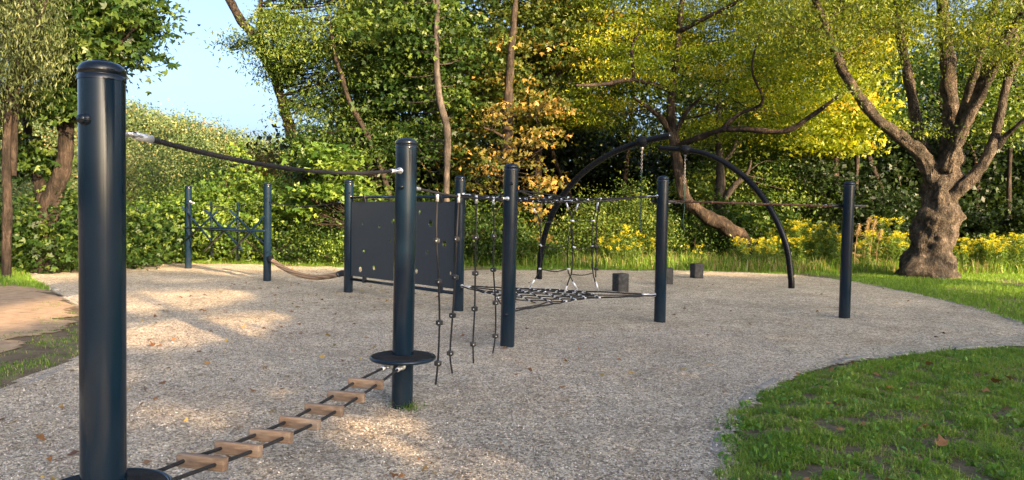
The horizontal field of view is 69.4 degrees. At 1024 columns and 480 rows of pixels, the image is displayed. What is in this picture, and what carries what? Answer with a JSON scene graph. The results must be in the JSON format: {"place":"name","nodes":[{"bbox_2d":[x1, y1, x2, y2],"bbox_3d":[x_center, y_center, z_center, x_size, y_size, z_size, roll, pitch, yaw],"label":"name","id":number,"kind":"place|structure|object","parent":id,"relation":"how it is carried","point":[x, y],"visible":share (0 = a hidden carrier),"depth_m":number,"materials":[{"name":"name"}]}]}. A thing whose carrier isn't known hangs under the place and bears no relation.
{"place":"outdoors","nodes":[
{"label":"outdoors","id":0,"kind":"place"},
{"bbox_2d":[0,283,78,352],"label":"path","id":1,"kind":"structure","parent":0,"point":[18,313],"depth_m":10.32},
{"bbox_2d":[1,0,1012,194],"label":"sky","id":2,"kind":"structure","parent":0,"point":[197,86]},
{"bbox_2d":[0,263,1023,479],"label":"gravel ground","id":3,"kind":"structure","parent":0,"point":[738,294],"depth_m":7.62,"materials":[{"name":"grey gravel"}]},
{"bbox_2d":[60,59,173,479],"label":"steel post","id":4,"kind":"object","parent":3,"relation":"on","point":[102,265],"visible":1,"depth_m":2.88,"materials":[{"name":"metal"}]},
{"bbox_2d":[126,131,402,174],"bbox_3d":[-1.231,-0.458,4.355,0.049,0.118,2.801,1,2,15],"label":"hand rope","id":5,"kind":"object","parent":4,"relation":"attached to","point":[149,138],"visible":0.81,"depth_m":3.78,"materials":[{"name":"black fabric"}]},
{"bbox_2d":[157,365,405,479],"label":"rung ladder","id":6,"kind":"object","parent":4,"relation":"attached to","point":[205,460],"visible":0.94,"depth_m":4.10,"materials":[{"name":"brown wood"}]},
{"bbox_2d":[185,185,191,268],"bbox_3d":[-8.165,-0.264,18.658,0.174,2.226,0.174,2,2,24],"label":"steel post","id":7,"kind":"object","parent":3,"relation":"on","point":[188,232],"visible":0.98,"depth_m":18.59,"materials":[{"name":"metal"}]},
{"bbox_2d":[263,183,271,280],"bbox_3d":[-5.255,-0.119,15.901,0.183,2.226,0.174,2,2,34],"label":"steel post","id":8,"kind":"object","parent":3,"relation":"on","point":[267,208],"visible":0.98,"depth_m":15.84,"materials":[{"name":"metal"}]},
{"bbox_2d":[180,201,264,259],"bbox_3d":[-6.796,-0.241,17.266,4.485,1.361,0.242,3,3,43],"label":"pipe lattice","id":9,"kind":"object","parent":8,"relation":"attached to","point":[211,228],"visible":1,"depth_m":17.09,"materials":[{"name":"metal"}]},
{"bbox_2d":[344,180,353,292],"bbox_3d":[-3.040,-0.006,13.762,0.174,2.226,0.195,1,2,0],"label":"steel post","id":10,"kind":"object","parent":3,"relation":"on","point":[348,201],"visible":0.94,"depth_m":13.70,"materials":[{"name":"metal"}]},
{"bbox_2d":[267,256,343,279],"bbox_3d":[-4.168,0.582,14.865,2.929,0.394,0.122,3,3,44],"label":"sagging rope","id":11,"kind":"object","parent":10,"relation":"attached to","point":[272,260],"visible":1,"depth_m":14.80,"materials":[{"name":"brown fabric"}]},
{"bbox_2d":[350,195,454,293],"bbox_3d":[-1.933,0.022,12.654,0.072,1.585,2.978,-1,3,-45],"label":"climbing board","id":12,"kind":"object","parent":10,"relation":"attached to","point":[371,238],"visible":0.81,"depth_m":12.78,"materials":[{"name":"metal"}]},
{"bbox_2d":[369,138,435,409],"bbox_3d":[-0.850,0.315,5.812,0.521,2.226,0.521,1,2,0],"label":"steel post","id":13,"kind":"object","parent":3,"relation":"on","point":[402,352],"visible":0.98,"depth_m":5.74,"materials":[{"name":"metal"}]},
{"bbox_2d":[417,187,508,199],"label":"top rope","id":14,"kind":"object","parent":13,"relation":"attached to","point":[451,195],"visible":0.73,"depth_m":6.88,"materials":[{"name":"black fabric"}]},
{"bbox_2d":[433,194,442,384],"bbox_3d":[-0.651,0.442,6.492,0.099,1.728,0.059,1,2,0],"label":"climbing rope","id":15,"kind":"object","parent":14,"relation":"hanging from","point":[439,321],"visible":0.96,"depth_m":6.48,"materials":[{"name":"black fabric"}]},
{"bbox_2d":[447,193,459,373],"bbox_3d":[-0.551,0.428,6.965,0.113,1.730,0.059,1,2,0],"label":"climbing rope","id":16,"kind":"object","parent":14,"relation":"hanging from","point":[452,315],"visible":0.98,"depth_m":6.95,"materials":[{"name":"black fabric"}]},
{"bbox_2d":[470,195,478,363],"bbox_3d":[-0.378,0.415,7.465,0.078,1.734,0.059,1,2,0],"label":"climbing rope","id":17,"kind":"object","parent":14,"relation":"hanging from","point":[475,273],"visible":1,"depth_m":7.46,"materials":[{"name":"black fabric"}]},
{"bbox_2d":[490,197,498,353],"bbox_3d":[-0.187,0.399,7.993,0.098,1.735,0.059,1,2,0],"label":"climbing rope","id":18,"kind":"object","parent":14,"relation":"hanging from","point":[493,269],"visible":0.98,"depth_m":7.99,"materials":[{"name":"black fabric"}]},
{"bbox_2d":[453,175,465,310],"bbox_3d":[-0.822,0.109,11.538,0.177,2.226,0.174,1,2,15],"label":"steel post","id":19,"kind":"object","parent":3,"relation":"on","point":[460,184],"visible":0.89,"depth_m":11.47,"materials":[{"name":"metal"}]},
{"bbox_2d":[500,163,518,347],"bbox_3d":[-0.031,0.230,8.549,0.188,2.227,0.198,1,2,0],"label":"steel post","id":20,"kind":"object","parent":3,"relation":"on","point":[509,259],"visible":0.98,"depth_m":8.49,"materials":[{"name":"metal"}]},
{"bbox_2d":[460,284,656,311],"bbox_3d":[0.117,0.746,10.603,3.056,0.088,2.708,-1,3,-44],"label":"rope net","id":21,"kind":"object","parent":20,"relation":"attached to","point":[573,295],"visible":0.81,"depth_m":10.33,"materials":[{"name":"black fabric"}]},
{"bbox_2d":[461,190,658,203],"bbox_3d":[0.138,-0.605,10.555,3.056,0.164,2.708,-1,3,-44],"label":"top rope","id":22,"kind":"object","parent":20,"relation":"attached to","point":[568,199],"visible":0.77,"depth_m":9.97,"materials":[{"name":"black fabric"}]},
{"bbox_2d":[529,202,599,292],"bbox_3d":[0.712,0.088,10.418,1.013,1.280,0.448,1,2,13],"label":"net","id":23,"kind":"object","parent":22,"relation":"attached to","point":[596,246],"depth_m":10.45,"materials":[{"name":"black fabric"}]},
{"bbox_2d":[536,132,672,278],"bbox_3d":[1.937,-0.595,16.299,3.422,3.342,0.244,3,3,41],"label":"arch pole","id":24,"kind":"object","parent":3,"relation":"on","point":[642,141],"visible":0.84,"depth_m":16.41,"materials":[{"name":"black metal"}]},
{"bbox_2d":[612,273,628,291],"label":"step block","id":25,"kind":"structure","parent":3,"relation":"on","point":[620,282],"depth_m":14.68,"materials":[{"name":"grey concrete"}]},
{"bbox_2d":[654,176,668,322],"bbox_3d":[2.153,0.188,10.665,0.174,2.226,0.174,1,2,0],"label":"steel post","id":26,"kind":"object","parent":3,"relation":"on","point":[661,248],"visible":0.97,"depth_m":10.60,"materials":[{"name":"metal"}]},
{"bbox_2d":[651,200,865,207],"bbox_3d":[3.768,-0.541,11.163,3.595,0.075,0.096,0,2,-14],"label":"rope","id":27,"kind":"object","parent":26,"relation":"attached to","point":[750,203],"visible":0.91,"depth_m":11.10,"materials":[{"name":"black fabric"}]},
{"bbox_2d":[690,263,703,277],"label":"step block","id":28,"kind":"structure","parent":3,"relation":"on","point":[696,270],"depth_m":18.14,"materials":[{"name":"grey concrete"}]},
{"bbox_2d":[658,145,794,288],"bbox_3d":[4.855,-0.585,17.093,3.457,3.361,0.244,3,3,44],"label":"arch pole","id":29,"kind":"object","parent":3,"relation":"on","point":[687,150],"visible":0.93,"depth_m":16.48,"materials":[{"name":"black metal"}]},
{"bbox_2d":[838,181,854,318],"bbox_3d":[5.152,0.210,11.387,0.180,2.226,0.174,1,2,0],"label":"steel post","id":30,"kind":"object","parent":3,"relation":"on","point":[846,248],"visible":0.95,"depth_m":11.32,"materials":[{"name":"metal"}]},
{"bbox_2d":[0,241,1023,479],"bbox_3d":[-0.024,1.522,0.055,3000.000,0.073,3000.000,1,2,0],"label":"ground","id":31,"kind":"structure","parent":0,"point":[13,357],"depth_m":5.97,"materials":[{"name":"green plant"}]},
{"bbox_2d":[0,262,78,387],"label":"grass","id":32,"kind":"structure","parent":31,"relation":"on","point":[17,278],"depth_m":8.64,"materials":[{"name":"green plant"}]},
{"bbox_2d":[0,0,114,278],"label":"willow tree","id":33,"kind":"object","parent":31,"relation":"on","point":[17,72],"visible":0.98,"depth_m":14.63,"materials":[{"name":"green plant"}]},
{"bbox_2d":[0,185,126,273],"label":"bush","id":34,"kind":"object","parent":31,"relation":"on","point":[28,237],"visible":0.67,"depth_m":16.52,"materials":[{"name":"green plant"}]},
{"bbox_2d":[0,126,132,211],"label":"bush","id":35,"kind":"object","parent":31,"relation":"on","point":[16,192],"visible":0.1,"depth_m":29.68,"materials":[{"name":"green plant"}]},
{"bbox_2d":[1,118,180,210],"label":"bush","id":36,"kind":"object","parent":31,"relation":"on","point":[133,173],"visible":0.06,"depth_m":33.60,"materials":[{"name":"green plant"}]},
{"bbox_2d":[0,0,200,273],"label":"forked maple","id":37,"kind":"object","parent":31,"relation":"on","point":[125,27],"visible":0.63,"depth_m":16.21,"materials":[{"name":"green plant"}]},
{"bbox_2d":[25,176,194,270],"bbox_3d":[-10.255,-0.549,18.339,4.638,2.651,3.445,1,2,0],"label":"bush","id":38,"kind":"object","parent":31,"relation":"on","point":[136,234],"visible":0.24,"depth_m":18.50,"materials":[{"name":"green plant"}]},
{"bbox_2d":[68,114,234,206],"bbox_3d":[-16.345,-2.906,34.024,8.683,5.993,6.059,1,2,0],"label":"bush","id":39,"kind":"object","parent":31,"relation":"on","point":[151,172],"visible":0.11,"depth_m":33.74,"materials":[{"name":"green plant"}]},
{"bbox_2d":[0,95,335,215],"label":"wood","id":40,"kind":"object","parent":31,"relation":"on","point":[140,116],"visible":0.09,"depth_m":80.02,"materials":[{"name":"green plant"}]},
{"bbox_2d":[126,187,210,257],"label":"bush","id":41,"kind":"object","parent":31,"relation":"on","point":[135,207],"visible":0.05,"depth_m":21.67,"materials":[{"name":"green plant"}]},
{"bbox_2d":[127,157,213,216],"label":"bush","id":42,"kind":"object","parent":31,"relation":"on","point":[150,198],"visible":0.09,"depth_m":29.79,"materials":[{"name":"green plant"}]},
{"bbox_2d":[128,208,221,263],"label":"bush","id":43,"kind":"object","parent":31,"relation":"on","point":[179,232],"visible":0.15,"depth_m":20.20,"materials":[{"name":"green plant"}]},
{"bbox_2d":[139,127,296,212],"bbox_3d":[-12.704,-2.275,32.143,7.286,5.126,6.051,1,2,0],"label":"bush","id":44,"kind":"object","parent":31,"relation":"on","point":[202,170],"visible":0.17,"depth_m":31.58,"materials":[{"name":"green plant"}]},
{"bbox_2d":[149,173,287,262],"bbox_3d":[-8.563,-0.619,21.508,4.770,2.634,3.405,2,2,23],"label":"bush","id":45,"kind":"object","parent":31,"relation":"on","point":[168,208],"visible":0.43,"depth_m":20.75,"materials":[{"name":"green plant"}]},
{"bbox_2d":[168,138,313,260],"bbox_3d":[-7.758,-1.139,21.522,3.877,3.699,3.711,1,2,0],"label":"bush","id":46,"kind":"object","parent":31,"relation":"on","point":[251,186],"visible":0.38,"depth_m":21.06,"materials":[{"name":"green plant"}]},
{"bbox_2d":[218,128,300,244],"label":"bush","id":47,"kind":"object","parent":31,"relation":"on","point":[266,172],"visible":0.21,"depth_m":29.84,"materials":[{"name":"green plant"}]},
{"bbox_2d":[214,172,343,265],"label":"bush","id":48,"kind":"object","parent":31,"relation":"on","point":[297,242],"visible":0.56,"depth_m":20.60,"materials":[{"name":"green plant"}]},
{"bbox_2d":[197,0,418,227],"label":"leaning ash","id":49,"kind":"object","parent":31,"relation":"on","point":[287,63],"visible":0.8,"depth_m":22.79,"materials":[{"name":"green plant"}]},
{"bbox_2d":[271,202,363,265],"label":"bush","id":50,"kind":"object","parent":31,"relation":"on","point":[317,235],"visible":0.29,"depth_m":20.73,"materials":[{"name":"green plant"}]},
{"bbox_2d":[262,141,389,228],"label":"bush","id":51,"kind":"object","parent":31,"relation":"on","point":[324,158],"visible":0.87,"depth_m":20.06,"materials":[{"name":"green plant"}]},
{"bbox_2d":[294,219,363,267],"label":"bush","id":52,"kind":"object","parent":31,"relation":"on","point":[330,249],"visible":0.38,"depth_m":20.27,"materials":[{"name":"green plant"}]},
{"bbox_2d":[257,16,443,200],"bbox_3d":[-4.869,-2.938,23.249,5.937,7.408,5.530,1,2,0],"label":"slender tree","id":53,"kind":"object","parent":31,"relation":"on","point":[364,127],"visible":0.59,"depth_m":22.01,"materials":[{"name":"green plant"}]},
{"bbox_2d":[299,0,415,200],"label":"woodland tree","id":54,"kind":"object","parent":31,"relation":"on","point":[353,87],"visible":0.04,"depth_m":28.21,"materials":[{"name":"green plant"}]},
{"bbox_2d":[331,183,478,255],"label":"bush","id":55,"kind":"object","parent":31,"relation":"on","point":[383,193],"visible":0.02,"depth_m":21.63,"materials":[{"name":"green plant"}]},
{"bbox_2d":[309,0,528,246],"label":"bent tree","id":56,"kind":"object","parent":31,"relation":"on","point":[428,72],"visible":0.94,"depth_m":21.53,"materials":[{"name":"green plant"}]},
{"bbox_2d":[427,169,560,265],"bbox_3d":[-0.731,-0.619,21.299,4.306,2.893,3.507,1,2,0],"label":"bush","id":57,"kind":"object","parent":31,"relation":"on","point":[482,228],"visible":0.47,"depth_m":20.88,"materials":[{"name":"green plant"}]},
{"bbox_2d":[0,268,1015,479],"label":"fallen leaves","id":58,"kind":"object","parent":31,"relation":"on","point":[942,442],"visible":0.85,"depth_m":6.84,"materials":[{"name":"brown plant"}]},
{"bbox_2d":[0,263,1023,452],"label":"kerb","id":59,"kind":"structure","parent":31,"relation":"on","point":[763,386],"depth_m":7.94,"materials":[{"name":"concrete"}]},
{"bbox_2d":[467,203,578,267],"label":"bush","id":60,"kind":"object","parent":31,"relation":"on","point":[532,246],"visible":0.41,"depth_m":21.10,"materials":[{"name":"green plant"}]},
{"bbox_2d":[401,0,653,247],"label":"half turned maple","id":61,"kind":"object","parent":31,"relation":"on","point":[534,45],"visible":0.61,"depth_m":23.26,"materials":[{"name":"green plant"}]},
{"bbox_2d":[457,0,601,254],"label":"autumn tree","id":62,"kind":"object","parent":31,"relation":"on","point":[508,143],"visible":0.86,"depth_m":21.14,"materials":[{"name":"brown plant"}]},
{"bbox_2d":[485,0,624,239],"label":"woodland tree","id":63,"kind":"object","parent":31,"relation":"on","point":[557,166],"visible":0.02,"depth_m":29.84,"materials":[{"name":"green plant"}]},
{"bbox_2d":[518,177,618,259],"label":"bush","id":64,"kind":"object","parent":31,"relation":"on","point":[575,243],"visible":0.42,"depth_m":22.41,"materials":[{"name":"green plant"}]},
{"bbox_2d":[547,172,656,260],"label":"bush","id":65,"kind":"object","parent":31,"relation":"on","point":[603,215],"visible":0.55,"depth_m":22.62,"materials":[{"name":"green plant"}]},
{"bbox_2d":[597,238,621,264],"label":"goldenrod","id":66,"kind":"object","parent":31,"relation":"on","point":[610,249],"visible":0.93,"depth_m":21.32,"materials":[{"name":"green plant"}]},
{"bbox_2d":[605,224,634,262],"bbox_3d":[3.141,0.180,21.408,0.869,1.304,0.657,1,2,6],"label":"goldenrod","id":67,"kind":"object","parent":31,"relation":"on","point":[623,242],"visible":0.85,"depth_m":21.37,"materials":[{"name":"green plant"}]},
{"bbox_2d":[217,1,1023,252],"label":"dark wood","id":68,"kind":"object","parent":31,"relation":"on","point":[992,182],"visible":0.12,"depth_m":32.14,"materials":[{"name":"green plant"}]},
{"bbox_2d":[618,230,643,265],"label":"goldenrod","id":69,"kind":"object","parent":31,"relation":"on","point":[632,248],"visible":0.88,"depth_m":21.25,"materials":[{"name":"green plant"}]},
{"bbox_2d":[556,0,713,226],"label":"woodland tree","id":70,"kind":"object","parent":31,"relation":"on","point":[626,166],"visible":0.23,"depth_m":28.53,"materials":[{"name":"green plant"}]},
{"bbox_2d":[575,161,697,260],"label":"bush","id":71,"kind":"object","parent":31,"relation":"on","point":[650,231],"visible":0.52,"depth_m":22.73,"materials":[{"name":"green plant"}]},
{"bbox_2d":[314,249,1023,274],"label":"tall grass","id":72,"kind":"structure","parent":31,"relation":"on","point":[686,261],"depth_m":20.98,"materials":[{"name":"green plant"}]},
{"bbox_2d":[621,203,746,258],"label":"bush","id":73,"kind":"object","parent":31,"relation":"on","point":[701,234],"visible":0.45,"depth_m":23.61,"materials":[{"name":"green plant"}]},
{"bbox_2d":[522,0,904,257],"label":"leaning tree","id":74,"kind":"object","parent":31,"relation":"on","point":[680,37],"visible":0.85,"depth_m":22.24,"materials":[{"name":"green plant"}]},
{"bbox_2d":[736,237,755,266],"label":"goldenrod","id":75,"kind":"object","parent":31,"relation":"on","point":[745,254],"visible":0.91,"depth_m":21.20,"materials":[{"name":"green plant"}]},
{"bbox_2d":[676,0,824,202],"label":"woodland tree","id":76,"kind":"object","parent":31,"relation":"on","point":[724,91],"visible":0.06,"depth_m":29.46,"materials":[{"name":"green plant"}]},
{"bbox_2d":[686,179,821,254],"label":"bush","id":77,"kind":"object","parent":31,"relation":"on","point":[754,229],"visible":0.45,"depth_m":24.43,"materials":[{"name":"green plant"}]},
{"bbox_2d":[642,64,867,255],"bbox_3d":[8.515,-2.531,26.553,6.417,6.816,7.911,-1,3,-42],"label":"bush","id":78,"kind":"object","parent":31,"relation":"on","point":[717,177],"visible":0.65,"depth_m":25.83,"materials":[{"name":"green plant"}]},
{"bbox_2d":[765,239,781,263],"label":"goldenrod","id":79,"kind":"object","parent":31,"relation":"on","point":[774,250],"visible":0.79,"depth_m":21.34,"materials":[{"name":"green plant"}]},
{"bbox_2d":[546,248,1003,273],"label":"straw grass","id":80,"kind":"structure","parent":31,"relation":"on","point":[734,265],"depth_m":21.01,"materials":[{"name":"green plant"}]},
{"bbox_2d":[732,155,859,253],"bbox_3d":[10.358,-1.086,26.079,4.779,3.819,3.907,1,2,0],"label":"bush","id":81,"kind":"object","parent":31,"relation":"on","point":[800,180],"visible":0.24,"depth_m":25.32,"materials":[{"name":"green plant"}]},
{"bbox_2d":[784,224,809,260],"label":"goldenrod","id":82,"kind":"object","parent":31,"relation":"on","point":[791,239],"visible":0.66,"depth_m":21.67,"materials":[{"name":"green plant"}]},
{"bbox_2d":[784,219,823,266],"bbox_3d":[8.575,0.132,21.759,1.202,1.557,0.863,3,3,38],"label":"goldenrod","id":83,"kind":"object","parent":31,"relation":"on","point":[804,246],"visible":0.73,"depth_m":21.73,"materials":[{"name":"green plant"}]},
{"bbox_2d":[800,223,829,262],"bbox_3d":[9.198,0.195,22.400,1.064,1.452,1.156,2,2,34],"label":"goldenrod","id":84,"kind":"object","parent":31,"relation":"on","point":[808,233],"visible":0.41,"depth_m":22.38,"materials":[{"name":"green plant"}]},
{"bbox_2d":[807,222,835,266],"bbox_3d":[9.191,0.175,22.111,0.896,1.462,1.182,3,3,42],"label":"goldenrod","id":85,"kind":"object","parent":31,"relation":"on","point":[820,229],"visible":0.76,"depth_m":21.97,"materials":[{"name":"green plant"}]},
{"bbox_2d":[813,224,839,266],"bbox_3d":[9.277,0.207,21.832,0.715,1.420,0.947,-1,3,-35],"label":"goldenrod","id":86,"kind":"object","parent":31,"relation":"on","point":[831,237],"visible":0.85,"depth_m":21.74,"materials":[{"name":"green plant"}]},
{"bbox_2d":[724,0,953,201],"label":"golden maple","id":87,"kind":"object","parent":31,"relation":"on","point":[852,123],"visible":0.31,"depth_m":24.67,"materials":[{"name":"yellow plant"}]},
{"bbox_2d":[695,0,1023,279],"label":"gnarled tree","id":88,"kind":"object","parent":31,"relation":"on","point":[940,217],"visible":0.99,"depth_m":18.38,"materials":[{"name":"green plant"}]},
{"bbox_2d":[801,155,920,258],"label":"bush","id":89,"kind":"object","parent":31,"relation":"on","point":[862,214],"visible":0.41,"depth_m":24.81,"materials":[{"name":"green plant"}]},
{"bbox_2d":[711,343,1023,479],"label":"grass","id":90,"kind":"structure","parent":31,"relation":"on","point":[961,447],"depth_m":5.51,"materials":[{"name":"green plant"}]},
{"bbox_2d":[777,1,959,248],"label":"woodland tree","id":91,"kind":"object","parent":31,"relation":"on","point":[857,160],"visible":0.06,"depth_m":28.39,"materials":[{"name":"green plant"}]},
{"bbox_2d":[857,229,883,265],"bbox_3d":[10.553,0.309,21.734,1.018,1.259,0.771,0,2,-19],"label":"goldenrod","id":92,"kind":"object","parent":31,"relation":"on","point":[868,249],"visible":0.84,"depth_m":21.66,"materials":[{"name":"green plant"}]},
{"bbox_2d":[859,215,904,262],"bbox_3d":[11.207,0.084,22.520,1.300,1.685,0.934,2,2,17],"label":"goldenrod","id":93,"kind":"object","parent":31,"relation":"on","point":[887,222],"visible":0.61,"depth_m":22.43,"materials":[{"name":"green plant"}]},
{"bbox_2d":[819,0,965,192],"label":"woodland tree","id":94,"kind":"object","parent":31,"relation":"on","point":[869,157],"visible":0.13,"depth_m":30.16,"materials":[{"name":"green plant"}]},
{"bbox_2d":[882,230,909,264],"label":"goldenrod","id":95,"kind":"object","parent":31,"relation":"on","point":[894,254],"visible":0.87,"depth_m":21.78,"materials":[{"name":"green plant"}]},
{"bbox_2d":[855,152,962,249],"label":"bush","id":96,"kind":"object","parent":31,"relation":"on","point":[914,192],"visible":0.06,"depth_m":25.88,"materials":[{"name":"green plant"}]},
{"bbox_2d":[898,0,1023,217],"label":"woodland tree","id":97,"kind":"object","parent":31,"relation":"on","point":[974,160],"visible":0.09,"depth_m":31.69,"materials":[{"name":"green plant"}]},
{"bbox_2d":[952,243,970,271],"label":"goldenrod","id":98,"kind":"object","parent":31,"relation":"on","point":[962,252],"visible":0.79,"depth_m":21.26,"materials":[{"name":"green plant"}]},
{"bbox_2d":[959,237,987,266],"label":"goldenrod","id":99,"kind":"object","parent":31,"relation":"on","point":[970,254],"visible":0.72,"depth_m":21.76,"materials":[{"name":"green plant"}]},
{"bbox_2d":[929,0,1023,217],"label":"woodland tree","id":100,"kind":"object","parent":31,"relation":"on","point":[1017,105],"visible":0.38,"depth_m":29.48,"materials":[{"name":"green plant"}]},
{"bbox_2d":[968,239,994,270],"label":"goldenrod","id":101,"kind":"object","parent":31,"relation":"on","point":[990,250],"visible":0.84,"depth_m":21.44,"materials":[{"name":"green plant"}]},
{"bbox_2d":[955,195,1023,259],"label":"bush","id":102,"kind":"object","parent":31,"relation":"on","point":[967,226],"visible":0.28,"depth_m":25.91,"materials":[{"name":"green plant"}]},
{"bbox_2d":[968,191,1023,259],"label":"bush","id":103,"kind":"object","parent":31,"relation":"on","point":[1018,218],"visible":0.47,"depth_m":25.30,"materials":[{"name":"green plant"}]},
{"bbox_2d":[981,238,1010,270],"bbox_3d":[13.838,0.473,21.310,0.649,1.059,0.856,1,2,11],"label":"goldenrod","id":104,"kind":"object","parent":31,"relation":"on","point":[995,252],"visible":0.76,"depth_m":21.26,"materials":[{"name":"green plant"}]},
{"bbox_2d":[990,240,1023,269],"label":"goldenrod","id":105,"kind":"object","parent":31,"relation":"on","point":[1005,254],"visible":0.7,"depth_m":21.39,"materials":[{"name":"green plant"}]},
{"bbox_2d":[1009,232,1023,270],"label":"goldenrod","id":106,"kind":"object","parent":31,"relation":"on","point":[1020,256],"visible":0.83,"depth_m":21.41,"materials":[{"name":"green plant"}]},
{"bbox_2d":[192,252,1023,323],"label":"grass","id":107,"kind":"structure","parent":0,"point":[974,280],"depth_m":17.38,"materials":[{"name":"green plant"}]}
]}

